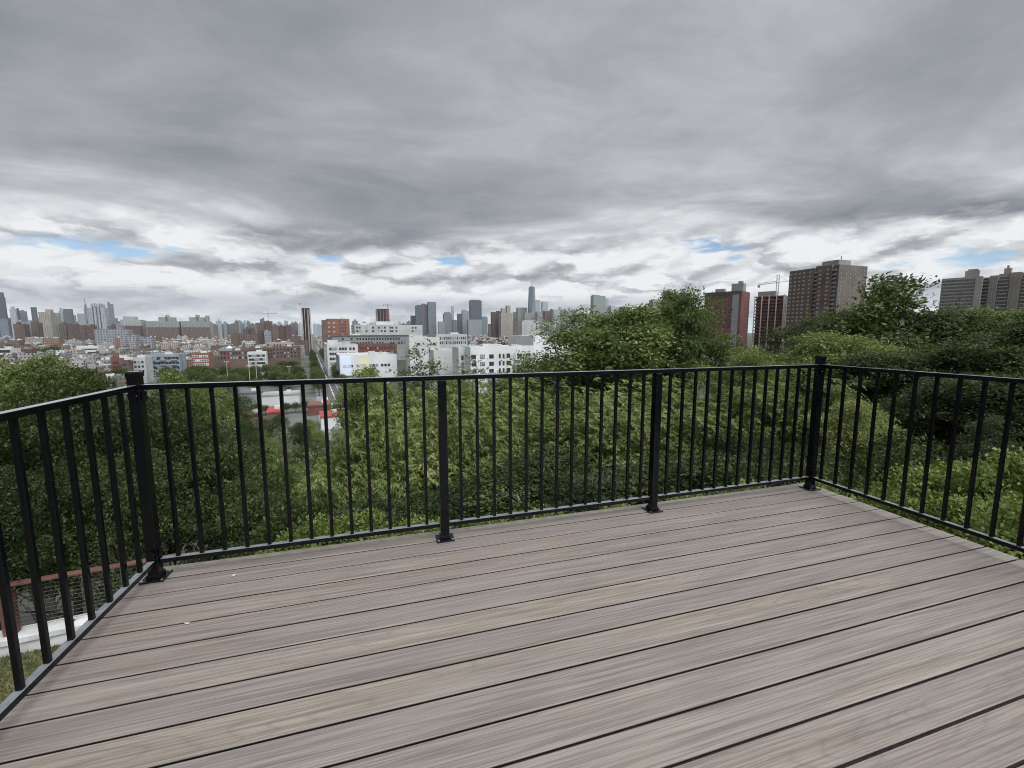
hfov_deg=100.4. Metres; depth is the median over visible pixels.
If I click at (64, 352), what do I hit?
city building
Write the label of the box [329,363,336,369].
street tree
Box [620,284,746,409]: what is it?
tree
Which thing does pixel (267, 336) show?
tower block
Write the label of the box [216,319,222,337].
tower block
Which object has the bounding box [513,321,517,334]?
tower block
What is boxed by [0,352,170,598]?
tree
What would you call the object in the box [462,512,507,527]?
shrub
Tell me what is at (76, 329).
tower block
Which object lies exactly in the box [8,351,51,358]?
city building
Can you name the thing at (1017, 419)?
tree
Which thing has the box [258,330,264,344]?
tower block
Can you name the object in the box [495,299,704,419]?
tree
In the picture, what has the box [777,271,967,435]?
tree
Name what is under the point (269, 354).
building
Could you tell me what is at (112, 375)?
city building
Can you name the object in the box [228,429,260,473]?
tree
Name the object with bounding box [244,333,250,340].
tower block
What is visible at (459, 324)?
tower block
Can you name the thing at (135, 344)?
city building
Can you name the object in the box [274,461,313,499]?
tree
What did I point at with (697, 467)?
bush
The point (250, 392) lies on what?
building
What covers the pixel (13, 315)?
tower block
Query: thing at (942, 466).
shrub
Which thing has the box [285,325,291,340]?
tower block
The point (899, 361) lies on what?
tree
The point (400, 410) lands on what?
tree
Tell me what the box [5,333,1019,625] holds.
ground
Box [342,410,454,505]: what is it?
tree
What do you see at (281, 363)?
street tree
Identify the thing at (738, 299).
apartment tower
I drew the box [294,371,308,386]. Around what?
street tree
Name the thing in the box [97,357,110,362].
city building
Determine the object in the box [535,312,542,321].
tower block
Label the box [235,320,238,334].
tower block
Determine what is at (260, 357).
building
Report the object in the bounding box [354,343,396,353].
building
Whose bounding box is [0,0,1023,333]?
sky
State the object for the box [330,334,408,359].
building
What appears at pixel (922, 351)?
tree
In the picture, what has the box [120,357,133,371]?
building
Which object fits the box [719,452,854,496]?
bush
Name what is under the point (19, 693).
railing
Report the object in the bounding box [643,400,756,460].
tree
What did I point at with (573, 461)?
tree
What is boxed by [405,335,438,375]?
building
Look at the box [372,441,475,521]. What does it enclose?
tree
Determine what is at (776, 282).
tower crane
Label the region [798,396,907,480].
tree
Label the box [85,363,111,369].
city building
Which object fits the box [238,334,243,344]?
tower block
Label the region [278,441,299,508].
tree
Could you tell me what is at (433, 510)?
tree
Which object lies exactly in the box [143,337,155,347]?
tower block
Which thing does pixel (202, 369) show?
street tree
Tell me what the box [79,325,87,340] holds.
tower block
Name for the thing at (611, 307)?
tower block
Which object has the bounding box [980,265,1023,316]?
apartment tower
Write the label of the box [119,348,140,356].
city building
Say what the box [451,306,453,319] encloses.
tower block
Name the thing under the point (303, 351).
city building
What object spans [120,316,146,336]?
tower block
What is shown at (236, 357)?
building
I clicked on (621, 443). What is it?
tree
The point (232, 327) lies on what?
tower block
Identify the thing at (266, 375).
street tree
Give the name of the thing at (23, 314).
tower block
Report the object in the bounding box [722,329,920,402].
tree
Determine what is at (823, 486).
shrub
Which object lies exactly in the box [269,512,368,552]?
shrub
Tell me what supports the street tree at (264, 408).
on the ground at (293, 417)
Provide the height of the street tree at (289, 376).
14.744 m
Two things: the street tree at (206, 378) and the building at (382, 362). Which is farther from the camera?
the building at (382, 362)
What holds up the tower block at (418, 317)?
on the ground at (293, 417)
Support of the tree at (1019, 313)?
on the ground at (293, 417)
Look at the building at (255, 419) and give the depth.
185.42 m
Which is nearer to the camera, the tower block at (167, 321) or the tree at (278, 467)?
the tree at (278, 467)
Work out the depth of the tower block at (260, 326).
1285.79 m
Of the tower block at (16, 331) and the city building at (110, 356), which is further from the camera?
the tower block at (16, 331)
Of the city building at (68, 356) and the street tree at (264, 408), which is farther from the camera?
the city building at (68, 356)
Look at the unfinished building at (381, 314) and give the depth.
1438.70 m
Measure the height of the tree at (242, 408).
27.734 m
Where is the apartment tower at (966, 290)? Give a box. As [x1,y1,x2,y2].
[939,269,983,315]
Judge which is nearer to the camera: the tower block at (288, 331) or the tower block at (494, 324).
the tower block at (288, 331)
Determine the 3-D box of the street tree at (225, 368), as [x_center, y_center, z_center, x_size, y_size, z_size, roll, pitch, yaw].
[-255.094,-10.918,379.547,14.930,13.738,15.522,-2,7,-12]
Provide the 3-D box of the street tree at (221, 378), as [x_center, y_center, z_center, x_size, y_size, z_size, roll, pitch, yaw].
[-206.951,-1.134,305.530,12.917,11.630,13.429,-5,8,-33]
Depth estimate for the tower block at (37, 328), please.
1258.13 m
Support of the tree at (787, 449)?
on the ground at (293, 417)
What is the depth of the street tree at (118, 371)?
324.39 m
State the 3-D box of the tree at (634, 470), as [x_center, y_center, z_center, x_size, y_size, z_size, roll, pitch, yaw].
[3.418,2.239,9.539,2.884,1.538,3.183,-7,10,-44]
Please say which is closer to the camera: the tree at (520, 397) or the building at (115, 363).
the tree at (520, 397)
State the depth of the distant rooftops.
1045.10 m
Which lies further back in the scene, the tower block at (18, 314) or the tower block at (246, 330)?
the tower block at (18, 314)
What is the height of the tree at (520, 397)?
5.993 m
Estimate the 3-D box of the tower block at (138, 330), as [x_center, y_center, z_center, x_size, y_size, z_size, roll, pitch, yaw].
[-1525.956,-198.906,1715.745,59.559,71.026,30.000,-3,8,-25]
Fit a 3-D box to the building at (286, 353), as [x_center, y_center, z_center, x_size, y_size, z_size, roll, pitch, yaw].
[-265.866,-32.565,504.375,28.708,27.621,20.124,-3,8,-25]
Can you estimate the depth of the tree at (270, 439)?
66.15 m
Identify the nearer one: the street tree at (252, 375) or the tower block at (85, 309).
the street tree at (252, 375)
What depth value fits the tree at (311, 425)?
159.50 m
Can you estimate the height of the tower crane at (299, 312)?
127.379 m
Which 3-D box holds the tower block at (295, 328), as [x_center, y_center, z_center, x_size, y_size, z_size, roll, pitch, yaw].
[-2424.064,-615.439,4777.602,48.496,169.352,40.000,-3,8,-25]
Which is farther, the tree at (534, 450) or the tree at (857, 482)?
the tree at (534, 450)
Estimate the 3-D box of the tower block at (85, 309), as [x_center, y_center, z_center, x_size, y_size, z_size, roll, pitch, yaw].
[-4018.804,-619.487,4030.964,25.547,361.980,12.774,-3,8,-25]
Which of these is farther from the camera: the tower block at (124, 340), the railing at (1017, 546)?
the tower block at (124, 340)
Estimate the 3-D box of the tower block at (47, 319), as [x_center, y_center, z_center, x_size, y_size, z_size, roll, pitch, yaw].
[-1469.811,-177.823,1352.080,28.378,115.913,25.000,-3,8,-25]
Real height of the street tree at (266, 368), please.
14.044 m
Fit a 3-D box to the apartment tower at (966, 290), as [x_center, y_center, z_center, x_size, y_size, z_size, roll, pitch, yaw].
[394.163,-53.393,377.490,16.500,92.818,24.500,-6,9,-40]
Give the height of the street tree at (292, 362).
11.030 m
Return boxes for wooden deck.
[0,483,1023,767]
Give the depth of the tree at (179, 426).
13.15 m
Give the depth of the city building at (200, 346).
774.78 m
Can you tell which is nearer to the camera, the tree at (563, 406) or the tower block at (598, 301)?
the tree at (563, 406)
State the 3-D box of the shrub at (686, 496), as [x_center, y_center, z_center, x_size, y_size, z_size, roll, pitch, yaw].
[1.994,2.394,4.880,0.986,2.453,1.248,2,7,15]
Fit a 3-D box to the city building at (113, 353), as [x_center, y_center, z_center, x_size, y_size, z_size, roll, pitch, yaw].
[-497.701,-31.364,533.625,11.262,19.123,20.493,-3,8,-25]
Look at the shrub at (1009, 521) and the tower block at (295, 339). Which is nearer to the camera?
the shrub at (1009, 521)
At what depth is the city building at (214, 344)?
758.57 m
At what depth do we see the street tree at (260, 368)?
383.40 m
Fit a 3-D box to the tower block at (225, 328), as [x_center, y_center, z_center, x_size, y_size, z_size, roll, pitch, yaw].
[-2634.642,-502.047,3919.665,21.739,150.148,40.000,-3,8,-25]
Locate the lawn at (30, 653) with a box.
[0,644,61,703]
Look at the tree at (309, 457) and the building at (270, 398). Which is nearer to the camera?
the tree at (309, 457)
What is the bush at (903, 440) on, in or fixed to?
on the ground at (293, 417)
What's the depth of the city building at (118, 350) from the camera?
556.37 m
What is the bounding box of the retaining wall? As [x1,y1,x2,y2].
[0,611,95,657]
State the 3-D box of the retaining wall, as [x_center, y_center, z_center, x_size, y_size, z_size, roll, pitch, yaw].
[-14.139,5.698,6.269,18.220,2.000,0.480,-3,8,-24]
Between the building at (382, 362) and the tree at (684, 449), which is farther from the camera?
the building at (382, 362)
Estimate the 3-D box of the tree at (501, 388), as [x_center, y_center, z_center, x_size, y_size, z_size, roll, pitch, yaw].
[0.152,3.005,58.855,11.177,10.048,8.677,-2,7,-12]
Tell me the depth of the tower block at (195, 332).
1792.50 m
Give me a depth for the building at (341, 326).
828.99 m
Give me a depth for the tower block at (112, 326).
1217.58 m
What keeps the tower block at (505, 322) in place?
on the ground at (293, 417)
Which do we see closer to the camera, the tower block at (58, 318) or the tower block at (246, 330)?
the tower block at (246, 330)
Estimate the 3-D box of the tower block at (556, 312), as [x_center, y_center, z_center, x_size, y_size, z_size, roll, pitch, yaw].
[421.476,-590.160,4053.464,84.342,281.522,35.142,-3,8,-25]
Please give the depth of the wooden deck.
1.72 m
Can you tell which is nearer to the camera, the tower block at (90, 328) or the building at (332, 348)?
the building at (332, 348)
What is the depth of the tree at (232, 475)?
13.18 m
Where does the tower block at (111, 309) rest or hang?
on the ground at (293, 417)
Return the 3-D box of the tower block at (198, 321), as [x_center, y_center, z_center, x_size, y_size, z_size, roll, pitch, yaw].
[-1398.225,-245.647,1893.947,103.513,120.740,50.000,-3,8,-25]
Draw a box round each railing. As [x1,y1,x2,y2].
[0,385,154,720]
[0,553,175,636]
[124,356,826,584]
[813,364,1023,552]
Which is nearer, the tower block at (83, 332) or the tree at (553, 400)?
the tree at (553, 400)
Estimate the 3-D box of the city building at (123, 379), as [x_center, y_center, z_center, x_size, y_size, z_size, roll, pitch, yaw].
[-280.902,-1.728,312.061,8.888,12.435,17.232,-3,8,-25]
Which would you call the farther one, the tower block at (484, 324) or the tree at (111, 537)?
the tower block at (484, 324)
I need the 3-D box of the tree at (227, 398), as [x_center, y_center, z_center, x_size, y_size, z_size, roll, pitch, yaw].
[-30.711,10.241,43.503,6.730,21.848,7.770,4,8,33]
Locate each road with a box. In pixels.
[262,407,307,412]
[311,341,344,423]
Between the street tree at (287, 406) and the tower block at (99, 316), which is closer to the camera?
the street tree at (287, 406)
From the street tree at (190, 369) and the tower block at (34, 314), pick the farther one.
the tower block at (34, 314)
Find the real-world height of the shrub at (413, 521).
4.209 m
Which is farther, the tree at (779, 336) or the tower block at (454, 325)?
the tower block at (454, 325)
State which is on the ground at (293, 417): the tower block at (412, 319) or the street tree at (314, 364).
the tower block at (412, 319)
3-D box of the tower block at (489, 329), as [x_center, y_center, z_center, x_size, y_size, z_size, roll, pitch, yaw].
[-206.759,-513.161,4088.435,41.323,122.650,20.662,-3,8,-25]
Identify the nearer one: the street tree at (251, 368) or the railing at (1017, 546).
the railing at (1017, 546)
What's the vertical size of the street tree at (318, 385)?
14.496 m
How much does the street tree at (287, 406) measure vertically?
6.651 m
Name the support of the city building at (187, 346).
on the ground at (293, 417)
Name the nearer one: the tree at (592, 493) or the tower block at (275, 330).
the tree at (592, 493)
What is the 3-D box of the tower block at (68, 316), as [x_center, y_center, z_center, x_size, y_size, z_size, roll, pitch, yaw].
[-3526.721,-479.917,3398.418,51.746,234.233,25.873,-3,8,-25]
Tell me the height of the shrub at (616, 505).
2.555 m
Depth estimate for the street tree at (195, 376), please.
316.29 m
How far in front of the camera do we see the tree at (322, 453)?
79.52 m
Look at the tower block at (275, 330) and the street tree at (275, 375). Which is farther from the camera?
the tower block at (275, 330)
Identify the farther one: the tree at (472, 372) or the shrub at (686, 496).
the tree at (472, 372)
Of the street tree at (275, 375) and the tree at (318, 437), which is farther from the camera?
the street tree at (275, 375)
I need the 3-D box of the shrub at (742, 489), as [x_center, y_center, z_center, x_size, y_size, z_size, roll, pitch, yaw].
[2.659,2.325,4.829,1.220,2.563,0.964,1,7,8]
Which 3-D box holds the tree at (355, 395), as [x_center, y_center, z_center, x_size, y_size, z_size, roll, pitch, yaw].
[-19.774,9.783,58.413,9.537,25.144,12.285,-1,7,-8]
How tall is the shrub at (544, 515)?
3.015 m
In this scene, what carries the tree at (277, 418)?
on the ground at (293, 417)
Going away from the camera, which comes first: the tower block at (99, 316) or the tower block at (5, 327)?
the tower block at (99, 316)
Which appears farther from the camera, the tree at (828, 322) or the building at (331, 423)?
the building at (331, 423)
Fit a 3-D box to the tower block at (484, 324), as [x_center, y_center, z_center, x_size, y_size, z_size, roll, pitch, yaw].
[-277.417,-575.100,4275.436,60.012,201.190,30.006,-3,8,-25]
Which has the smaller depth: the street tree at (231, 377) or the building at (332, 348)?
the street tree at (231, 377)
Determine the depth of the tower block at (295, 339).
728.29 m
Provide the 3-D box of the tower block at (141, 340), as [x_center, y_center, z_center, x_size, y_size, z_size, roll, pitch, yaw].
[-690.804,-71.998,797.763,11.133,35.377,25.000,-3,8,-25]
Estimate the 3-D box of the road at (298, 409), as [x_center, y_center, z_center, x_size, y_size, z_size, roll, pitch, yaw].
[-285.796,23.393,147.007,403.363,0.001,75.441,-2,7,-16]
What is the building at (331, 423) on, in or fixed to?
on the ground at (293, 417)
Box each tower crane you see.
[297,292,302,339]
[758,275,787,295]
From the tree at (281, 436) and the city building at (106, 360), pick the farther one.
the city building at (106, 360)
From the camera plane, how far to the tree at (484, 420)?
13.09 m
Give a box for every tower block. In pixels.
[0,292,7,336]
[0,319,12,336]
[9,306,17,337]
[13,322,20,339]
[16,308,20,319]
[18,324,30,340]
[20,310,27,323]
[24,320,32,336]
[30,307,38,322]
[31,321,43,336]
[38,309,57,337]
[55,313,60,337]
[58,308,63,321]
[59,322,68,339]
[62,309,74,324]
[67,324,73,339]
[73,324,80,340]
[77,314,86,324]
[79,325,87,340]
[84,299,87,319]
[86,324,96,343]
[87,303,111,328]
[94,329,132,344]
[107,302,114,317]
[107,324,115,328]
[111,318,117,323]
[116,324,124,328]
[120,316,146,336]
[120,335,130,347]
[125,326,143,336]
[128,334,138,342]
[138,336,146,344]
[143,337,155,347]
[146,315,181,335]
[147,327,180,338]
[181,315,212,338]
[181,327,210,338]
[213,324,218,337]
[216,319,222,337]
[223,321,227,337]
[229,323,235,334]
[230,333,237,344]
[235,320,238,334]
[238,320,241,333]
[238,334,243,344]
[240,323,244,334]
[242,327,248,334]
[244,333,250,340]
[251,332,258,344]
[256,322,264,333]
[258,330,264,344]
[264,321,272,340]
[264,330,271,343]
[272,324,278,340]
[279,325,285,340]
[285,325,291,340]
[290,336,298,344]
[293,321,297,335]
[298,322,301,335]
[299,340,308,354]
[313,323,317,336]
[317,324,321,336]
[410,316,414,324]
[415,305,421,324]
[421,304,427,335]
[427,302,436,333]
[438,322,444,333]
[443,312,451,333]
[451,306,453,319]
[452,320,456,331]
[457,314,462,333]
[461,310,468,333]
[467,320,481,335]
[469,300,481,319]
[482,316,487,335]
[488,324,490,334]
[491,311,500,337]
[499,305,512,336]
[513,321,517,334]
[516,307,526,320]
[518,320,538,334]
[523,311,535,319]
[535,300,539,311]
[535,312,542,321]
[539,322,544,334]
[541,302,547,311]
[543,309,552,321]
[545,322,553,334]
[552,307,560,333]
[560,310,566,329]
[567,310,577,331]
[590,295,605,319]
[605,298,608,315]
[608,305,619,321]
[649,299,661,311]
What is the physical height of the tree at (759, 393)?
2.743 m
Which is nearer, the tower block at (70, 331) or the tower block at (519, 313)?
the tower block at (70, 331)
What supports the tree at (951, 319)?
on the ground at (293, 417)
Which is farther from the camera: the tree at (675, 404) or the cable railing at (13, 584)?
the tree at (675, 404)
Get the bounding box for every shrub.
[251,548,277,554]
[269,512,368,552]
[334,507,402,543]
[395,513,451,535]
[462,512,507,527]
[527,503,575,517]
[591,493,634,510]
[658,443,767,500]
[658,488,709,501]
[707,478,765,495]
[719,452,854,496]
[791,479,847,496]
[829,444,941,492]
[837,458,972,522]
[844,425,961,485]
[856,490,952,533]
[870,456,1018,507]
[877,490,1008,546]
[931,445,1023,538]
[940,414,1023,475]
[941,491,1023,559]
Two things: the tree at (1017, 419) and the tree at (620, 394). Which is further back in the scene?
the tree at (620, 394)
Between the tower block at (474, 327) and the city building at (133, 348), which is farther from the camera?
the tower block at (474, 327)
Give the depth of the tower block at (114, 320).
3800.21 m
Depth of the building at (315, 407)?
210.49 m
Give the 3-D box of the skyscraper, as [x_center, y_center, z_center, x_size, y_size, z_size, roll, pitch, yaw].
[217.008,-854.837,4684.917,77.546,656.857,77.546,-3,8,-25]
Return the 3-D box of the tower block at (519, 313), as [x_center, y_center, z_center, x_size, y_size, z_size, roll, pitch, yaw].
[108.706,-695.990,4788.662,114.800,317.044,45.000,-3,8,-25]
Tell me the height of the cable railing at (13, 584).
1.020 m
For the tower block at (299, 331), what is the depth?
4719.50 m
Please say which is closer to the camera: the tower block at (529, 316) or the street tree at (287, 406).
the street tree at (287, 406)
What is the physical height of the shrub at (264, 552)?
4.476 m
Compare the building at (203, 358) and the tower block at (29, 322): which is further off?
the tower block at (29, 322)
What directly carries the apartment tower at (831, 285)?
on the ground at (293, 417)
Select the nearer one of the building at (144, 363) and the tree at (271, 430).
the tree at (271, 430)
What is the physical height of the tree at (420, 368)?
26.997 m
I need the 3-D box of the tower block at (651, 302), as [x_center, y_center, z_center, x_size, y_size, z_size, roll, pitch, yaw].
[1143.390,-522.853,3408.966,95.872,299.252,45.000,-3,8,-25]
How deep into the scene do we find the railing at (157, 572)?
2.63 m
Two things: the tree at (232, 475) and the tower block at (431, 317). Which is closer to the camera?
the tree at (232, 475)
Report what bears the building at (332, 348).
on the ground at (293, 417)
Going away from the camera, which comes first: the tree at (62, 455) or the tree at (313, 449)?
the tree at (62, 455)
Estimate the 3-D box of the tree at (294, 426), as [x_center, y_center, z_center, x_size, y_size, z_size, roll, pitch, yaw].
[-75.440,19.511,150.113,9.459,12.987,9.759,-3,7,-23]
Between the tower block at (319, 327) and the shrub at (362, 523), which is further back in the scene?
the tower block at (319, 327)
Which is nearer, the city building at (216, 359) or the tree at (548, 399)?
the tree at (548, 399)
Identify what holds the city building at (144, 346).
on the ground at (293, 417)
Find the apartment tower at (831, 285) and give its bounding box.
[784,256,867,352]
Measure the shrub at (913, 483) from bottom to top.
2.594 m
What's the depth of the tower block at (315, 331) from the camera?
4481.92 m
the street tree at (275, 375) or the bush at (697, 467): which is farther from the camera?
the street tree at (275, 375)
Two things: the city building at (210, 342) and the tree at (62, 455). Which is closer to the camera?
the tree at (62, 455)
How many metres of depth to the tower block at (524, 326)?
1679.44 m
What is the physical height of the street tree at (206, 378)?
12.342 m
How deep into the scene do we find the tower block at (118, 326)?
1231.61 m
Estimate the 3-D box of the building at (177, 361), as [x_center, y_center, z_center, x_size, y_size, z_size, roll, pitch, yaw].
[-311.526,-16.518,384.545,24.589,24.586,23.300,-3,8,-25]
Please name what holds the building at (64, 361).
on the ground at (293, 417)
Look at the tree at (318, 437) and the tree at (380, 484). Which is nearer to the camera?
the tree at (380, 484)
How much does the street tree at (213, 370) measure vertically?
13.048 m
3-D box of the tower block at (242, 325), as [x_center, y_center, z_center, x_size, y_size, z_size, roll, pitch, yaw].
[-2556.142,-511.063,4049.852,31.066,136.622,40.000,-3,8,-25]
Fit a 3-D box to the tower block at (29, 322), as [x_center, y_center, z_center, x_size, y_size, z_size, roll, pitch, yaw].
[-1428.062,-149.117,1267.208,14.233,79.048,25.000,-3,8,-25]
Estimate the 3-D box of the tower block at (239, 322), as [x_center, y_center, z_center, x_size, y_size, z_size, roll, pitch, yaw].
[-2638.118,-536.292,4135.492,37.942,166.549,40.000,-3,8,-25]
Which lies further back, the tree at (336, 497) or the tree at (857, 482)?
the tree at (336, 497)
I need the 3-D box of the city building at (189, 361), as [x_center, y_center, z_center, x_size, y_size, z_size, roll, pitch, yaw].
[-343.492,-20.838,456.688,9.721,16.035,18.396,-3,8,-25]
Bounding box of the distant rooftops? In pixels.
[0,334,507,347]
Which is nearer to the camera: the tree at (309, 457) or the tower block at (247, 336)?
the tree at (309, 457)
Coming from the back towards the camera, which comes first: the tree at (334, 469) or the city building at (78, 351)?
the city building at (78, 351)
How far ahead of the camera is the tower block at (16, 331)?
1209.05 m
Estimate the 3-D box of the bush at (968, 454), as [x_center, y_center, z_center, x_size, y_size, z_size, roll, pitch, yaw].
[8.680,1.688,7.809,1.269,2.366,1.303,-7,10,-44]
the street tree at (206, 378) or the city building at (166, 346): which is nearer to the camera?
the street tree at (206, 378)
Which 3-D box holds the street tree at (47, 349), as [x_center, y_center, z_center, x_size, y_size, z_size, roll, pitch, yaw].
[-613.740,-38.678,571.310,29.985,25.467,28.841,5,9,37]
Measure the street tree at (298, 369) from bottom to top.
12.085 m
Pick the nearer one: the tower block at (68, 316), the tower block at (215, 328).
the tower block at (68, 316)
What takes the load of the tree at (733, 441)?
on the ground at (293, 417)
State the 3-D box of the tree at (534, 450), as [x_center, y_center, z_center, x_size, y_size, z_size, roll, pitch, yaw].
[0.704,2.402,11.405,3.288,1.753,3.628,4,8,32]
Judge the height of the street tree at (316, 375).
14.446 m
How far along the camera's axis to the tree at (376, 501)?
10.02 m
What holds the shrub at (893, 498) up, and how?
on the ground at (293, 417)
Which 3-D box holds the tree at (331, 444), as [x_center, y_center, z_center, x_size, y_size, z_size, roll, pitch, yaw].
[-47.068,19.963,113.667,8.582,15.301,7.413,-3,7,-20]
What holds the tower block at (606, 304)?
on the ground at (293, 417)
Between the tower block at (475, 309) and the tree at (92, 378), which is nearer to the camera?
the tree at (92, 378)
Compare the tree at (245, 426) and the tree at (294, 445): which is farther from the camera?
the tree at (294, 445)
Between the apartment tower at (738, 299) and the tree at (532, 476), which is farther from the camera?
the apartment tower at (738, 299)
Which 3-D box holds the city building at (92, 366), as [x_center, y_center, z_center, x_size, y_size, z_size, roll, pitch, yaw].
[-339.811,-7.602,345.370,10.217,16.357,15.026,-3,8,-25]
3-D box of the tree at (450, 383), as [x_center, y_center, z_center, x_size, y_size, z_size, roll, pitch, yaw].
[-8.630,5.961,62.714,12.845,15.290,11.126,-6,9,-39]
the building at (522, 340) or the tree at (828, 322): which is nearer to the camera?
the tree at (828, 322)
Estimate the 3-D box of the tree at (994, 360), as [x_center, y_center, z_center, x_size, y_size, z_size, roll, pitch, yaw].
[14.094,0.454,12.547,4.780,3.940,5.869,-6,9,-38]
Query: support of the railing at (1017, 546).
on the wooden deck
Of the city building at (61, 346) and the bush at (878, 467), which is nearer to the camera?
the bush at (878, 467)
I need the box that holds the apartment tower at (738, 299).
[704,281,749,365]
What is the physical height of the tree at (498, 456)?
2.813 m
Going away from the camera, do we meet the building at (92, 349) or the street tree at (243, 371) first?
the street tree at (243, 371)
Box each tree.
[0,351,102,620]
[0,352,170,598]
[0,374,168,616]
[0,399,102,630]
[0,458,113,622]
[23,442,219,613]
[43,346,61,350]
[97,392,244,565]
[108,367,131,375]
[145,369,229,563]
[150,366,181,376]
[158,426,283,560]
[179,379,246,546]
[180,476,296,563]
[181,367,193,378]
[183,370,201,381]
[191,364,211,373]
[196,374,218,381]
[200,392,235,555]
[202,370,217,378]
[204,440,317,546]
[205,368,222,376]
[214,375,225,381]
[219,365,231,374]
[219,387,267,445]
[224,373,240,381]
[225,414,260,469]
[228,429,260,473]
[232,366,249,375]
[234,439,262,482]
[241,493,348,556]
[242,371,262,387]
[246,366,259,372]
[249,365,263,372]
[250,377,264,387]
[253,430,280,452]
[258,419,279,438]
[261,364,272,372]
[262,371,271,379]
[262,405,269,414]
[266,452,283,489]
[269,370,281,386]
[270,457,365,526]
[271,414,289,433]
[272,422,298,457]
[273,364,292,372]
[274,361,287,365]
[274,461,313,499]
[275,428,296,460]
[277,371,298,389]
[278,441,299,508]
[280,432,302,457]
[283,360,299,367]
[284,401,292,413]
[287,422,309,440]
[287,423,314,455]
[288,451,313,467]
[291,401,299,409]
[292,410,421,507]
[293,367,308,372]
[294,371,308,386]
[294,418,317,434]
[294,440,365,507]
[295,440,323,463]
[295,445,319,498]
[302,430,329,450]
[308,371,326,388]
[309,369,324,378]
[310,361,319,367]
[310,376,326,395]
[310,459,332,502]
[312,481,413,536]
[314,445,331,503]
[323,432,340,455]
[327,365,400,470]
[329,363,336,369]
[330,383,451,500]
[332,370,338,377]
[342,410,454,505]
[347,472,423,516]
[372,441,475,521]
[381,379,522,492]
[388,337,451,424]
[396,477,491,528]
[406,374,482,433]
[411,398,532,494]
[428,443,543,501]
[433,352,514,444]
[448,377,578,466]
[449,476,554,527]
[456,449,560,511]
[469,407,580,469]
[474,371,544,425]
[483,437,607,505]
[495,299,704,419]
[496,379,617,459]
[529,365,562,424]
[530,400,640,463]
[532,469,647,514]
[544,362,598,410]
[544,377,666,449]
[551,450,597,473]
[576,399,689,469]
[591,447,711,503]
[596,444,648,474]
[609,375,714,455]
[617,304,712,406]
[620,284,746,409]
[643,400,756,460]
[648,381,769,455]
[661,444,723,470]
[677,427,818,479]
[687,348,806,422]
[695,378,834,462]
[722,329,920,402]
[736,372,866,459]
[740,439,854,478]
[743,311,829,418]
[767,304,936,362]
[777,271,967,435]
[794,343,948,442]
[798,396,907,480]
[818,469,889,499]
[825,340,973,442]
[869,332,1023,433]
[870,368,1023,467]
[902,299,1022,371]
[917,371,1023,478]
[953,304,1023,351]
[983,317,1023,367]
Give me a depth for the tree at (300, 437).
99.30 m
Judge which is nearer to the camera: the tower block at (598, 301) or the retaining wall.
the retaining wall
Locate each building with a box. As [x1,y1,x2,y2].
[0,346,20,358]
[0,352,29,365]
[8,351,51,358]
[21,347,39,352]
[38,345,67,349]
[46,350,72,355]
[46,357,71,372]
[47,352,70,358]
[65,344,84,354]
[70,355,95,362]
[71,345,105,353]
[72,358,94,367]
[76,353,99,356]
[81,369,111,373]
[83,364,103,370]
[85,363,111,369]
[96,355,118,361]
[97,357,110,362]
[101,373,121,389]
[106,351,115,355]
[107,349,125,352]
[110,355,128,369]
[115,374,126,387]
[116,347,136,349]
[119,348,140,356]
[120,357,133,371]
[124,345,149,349]
[129,341,139,349]
[133,355,154,382]
[146,352,186,379]
[147,347,172,353]
[157,342,180,349]
[182,344,193,348]
[184,348,201,352]
[186,357,191,367]
[191,351,213,367]
[193,344,207,349]
[207,340,215,347]
[210,341,228,348]
[211,344,231,349]
[213,355,220,368]
[219,346,249,369]
[233,346,272,365]
[238,388,256,403]
[245,409,258,425]
[247,350,268,374]
[261,389,299,405]
[266,341,293,346]
[266,405,279,423]
[272,345,300,367]
[294,345,304,357]
[301,308,312,350]
[307,400,330,415]
[319,409,340,429]
[321,320,327,349]
[324,340,357,375]
[326,317,349,339]
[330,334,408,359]
[336,351,397,383]
[351,319,422,335]
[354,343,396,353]
[375,309,389,320]
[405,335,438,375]
[427,332,466,348]
[429,349,452,390]
[452,347,465,382]
[461,344,533,396]
[508,335,571,388]
[751,291,787,359]
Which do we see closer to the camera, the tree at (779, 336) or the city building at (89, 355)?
the tree at (779, 336)
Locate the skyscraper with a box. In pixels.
[528,286,535,312]
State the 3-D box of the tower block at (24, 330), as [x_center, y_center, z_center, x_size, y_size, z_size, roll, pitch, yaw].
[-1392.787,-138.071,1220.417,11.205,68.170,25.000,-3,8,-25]
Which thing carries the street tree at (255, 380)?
on the ground at (293, 417)
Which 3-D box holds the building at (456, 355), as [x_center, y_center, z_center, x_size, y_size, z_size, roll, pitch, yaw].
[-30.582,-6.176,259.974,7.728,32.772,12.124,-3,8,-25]
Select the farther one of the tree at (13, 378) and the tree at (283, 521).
the tree at (13, 378)
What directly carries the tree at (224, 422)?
on the ground at (293, 417)
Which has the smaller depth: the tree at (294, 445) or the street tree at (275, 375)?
the tree at (294, 445)
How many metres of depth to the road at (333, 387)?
329.31 m
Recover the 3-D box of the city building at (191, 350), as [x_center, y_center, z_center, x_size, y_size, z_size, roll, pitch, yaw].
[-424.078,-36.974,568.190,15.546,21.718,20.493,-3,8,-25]
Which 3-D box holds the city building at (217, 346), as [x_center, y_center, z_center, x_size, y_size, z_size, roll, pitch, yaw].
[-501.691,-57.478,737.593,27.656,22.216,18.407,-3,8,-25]

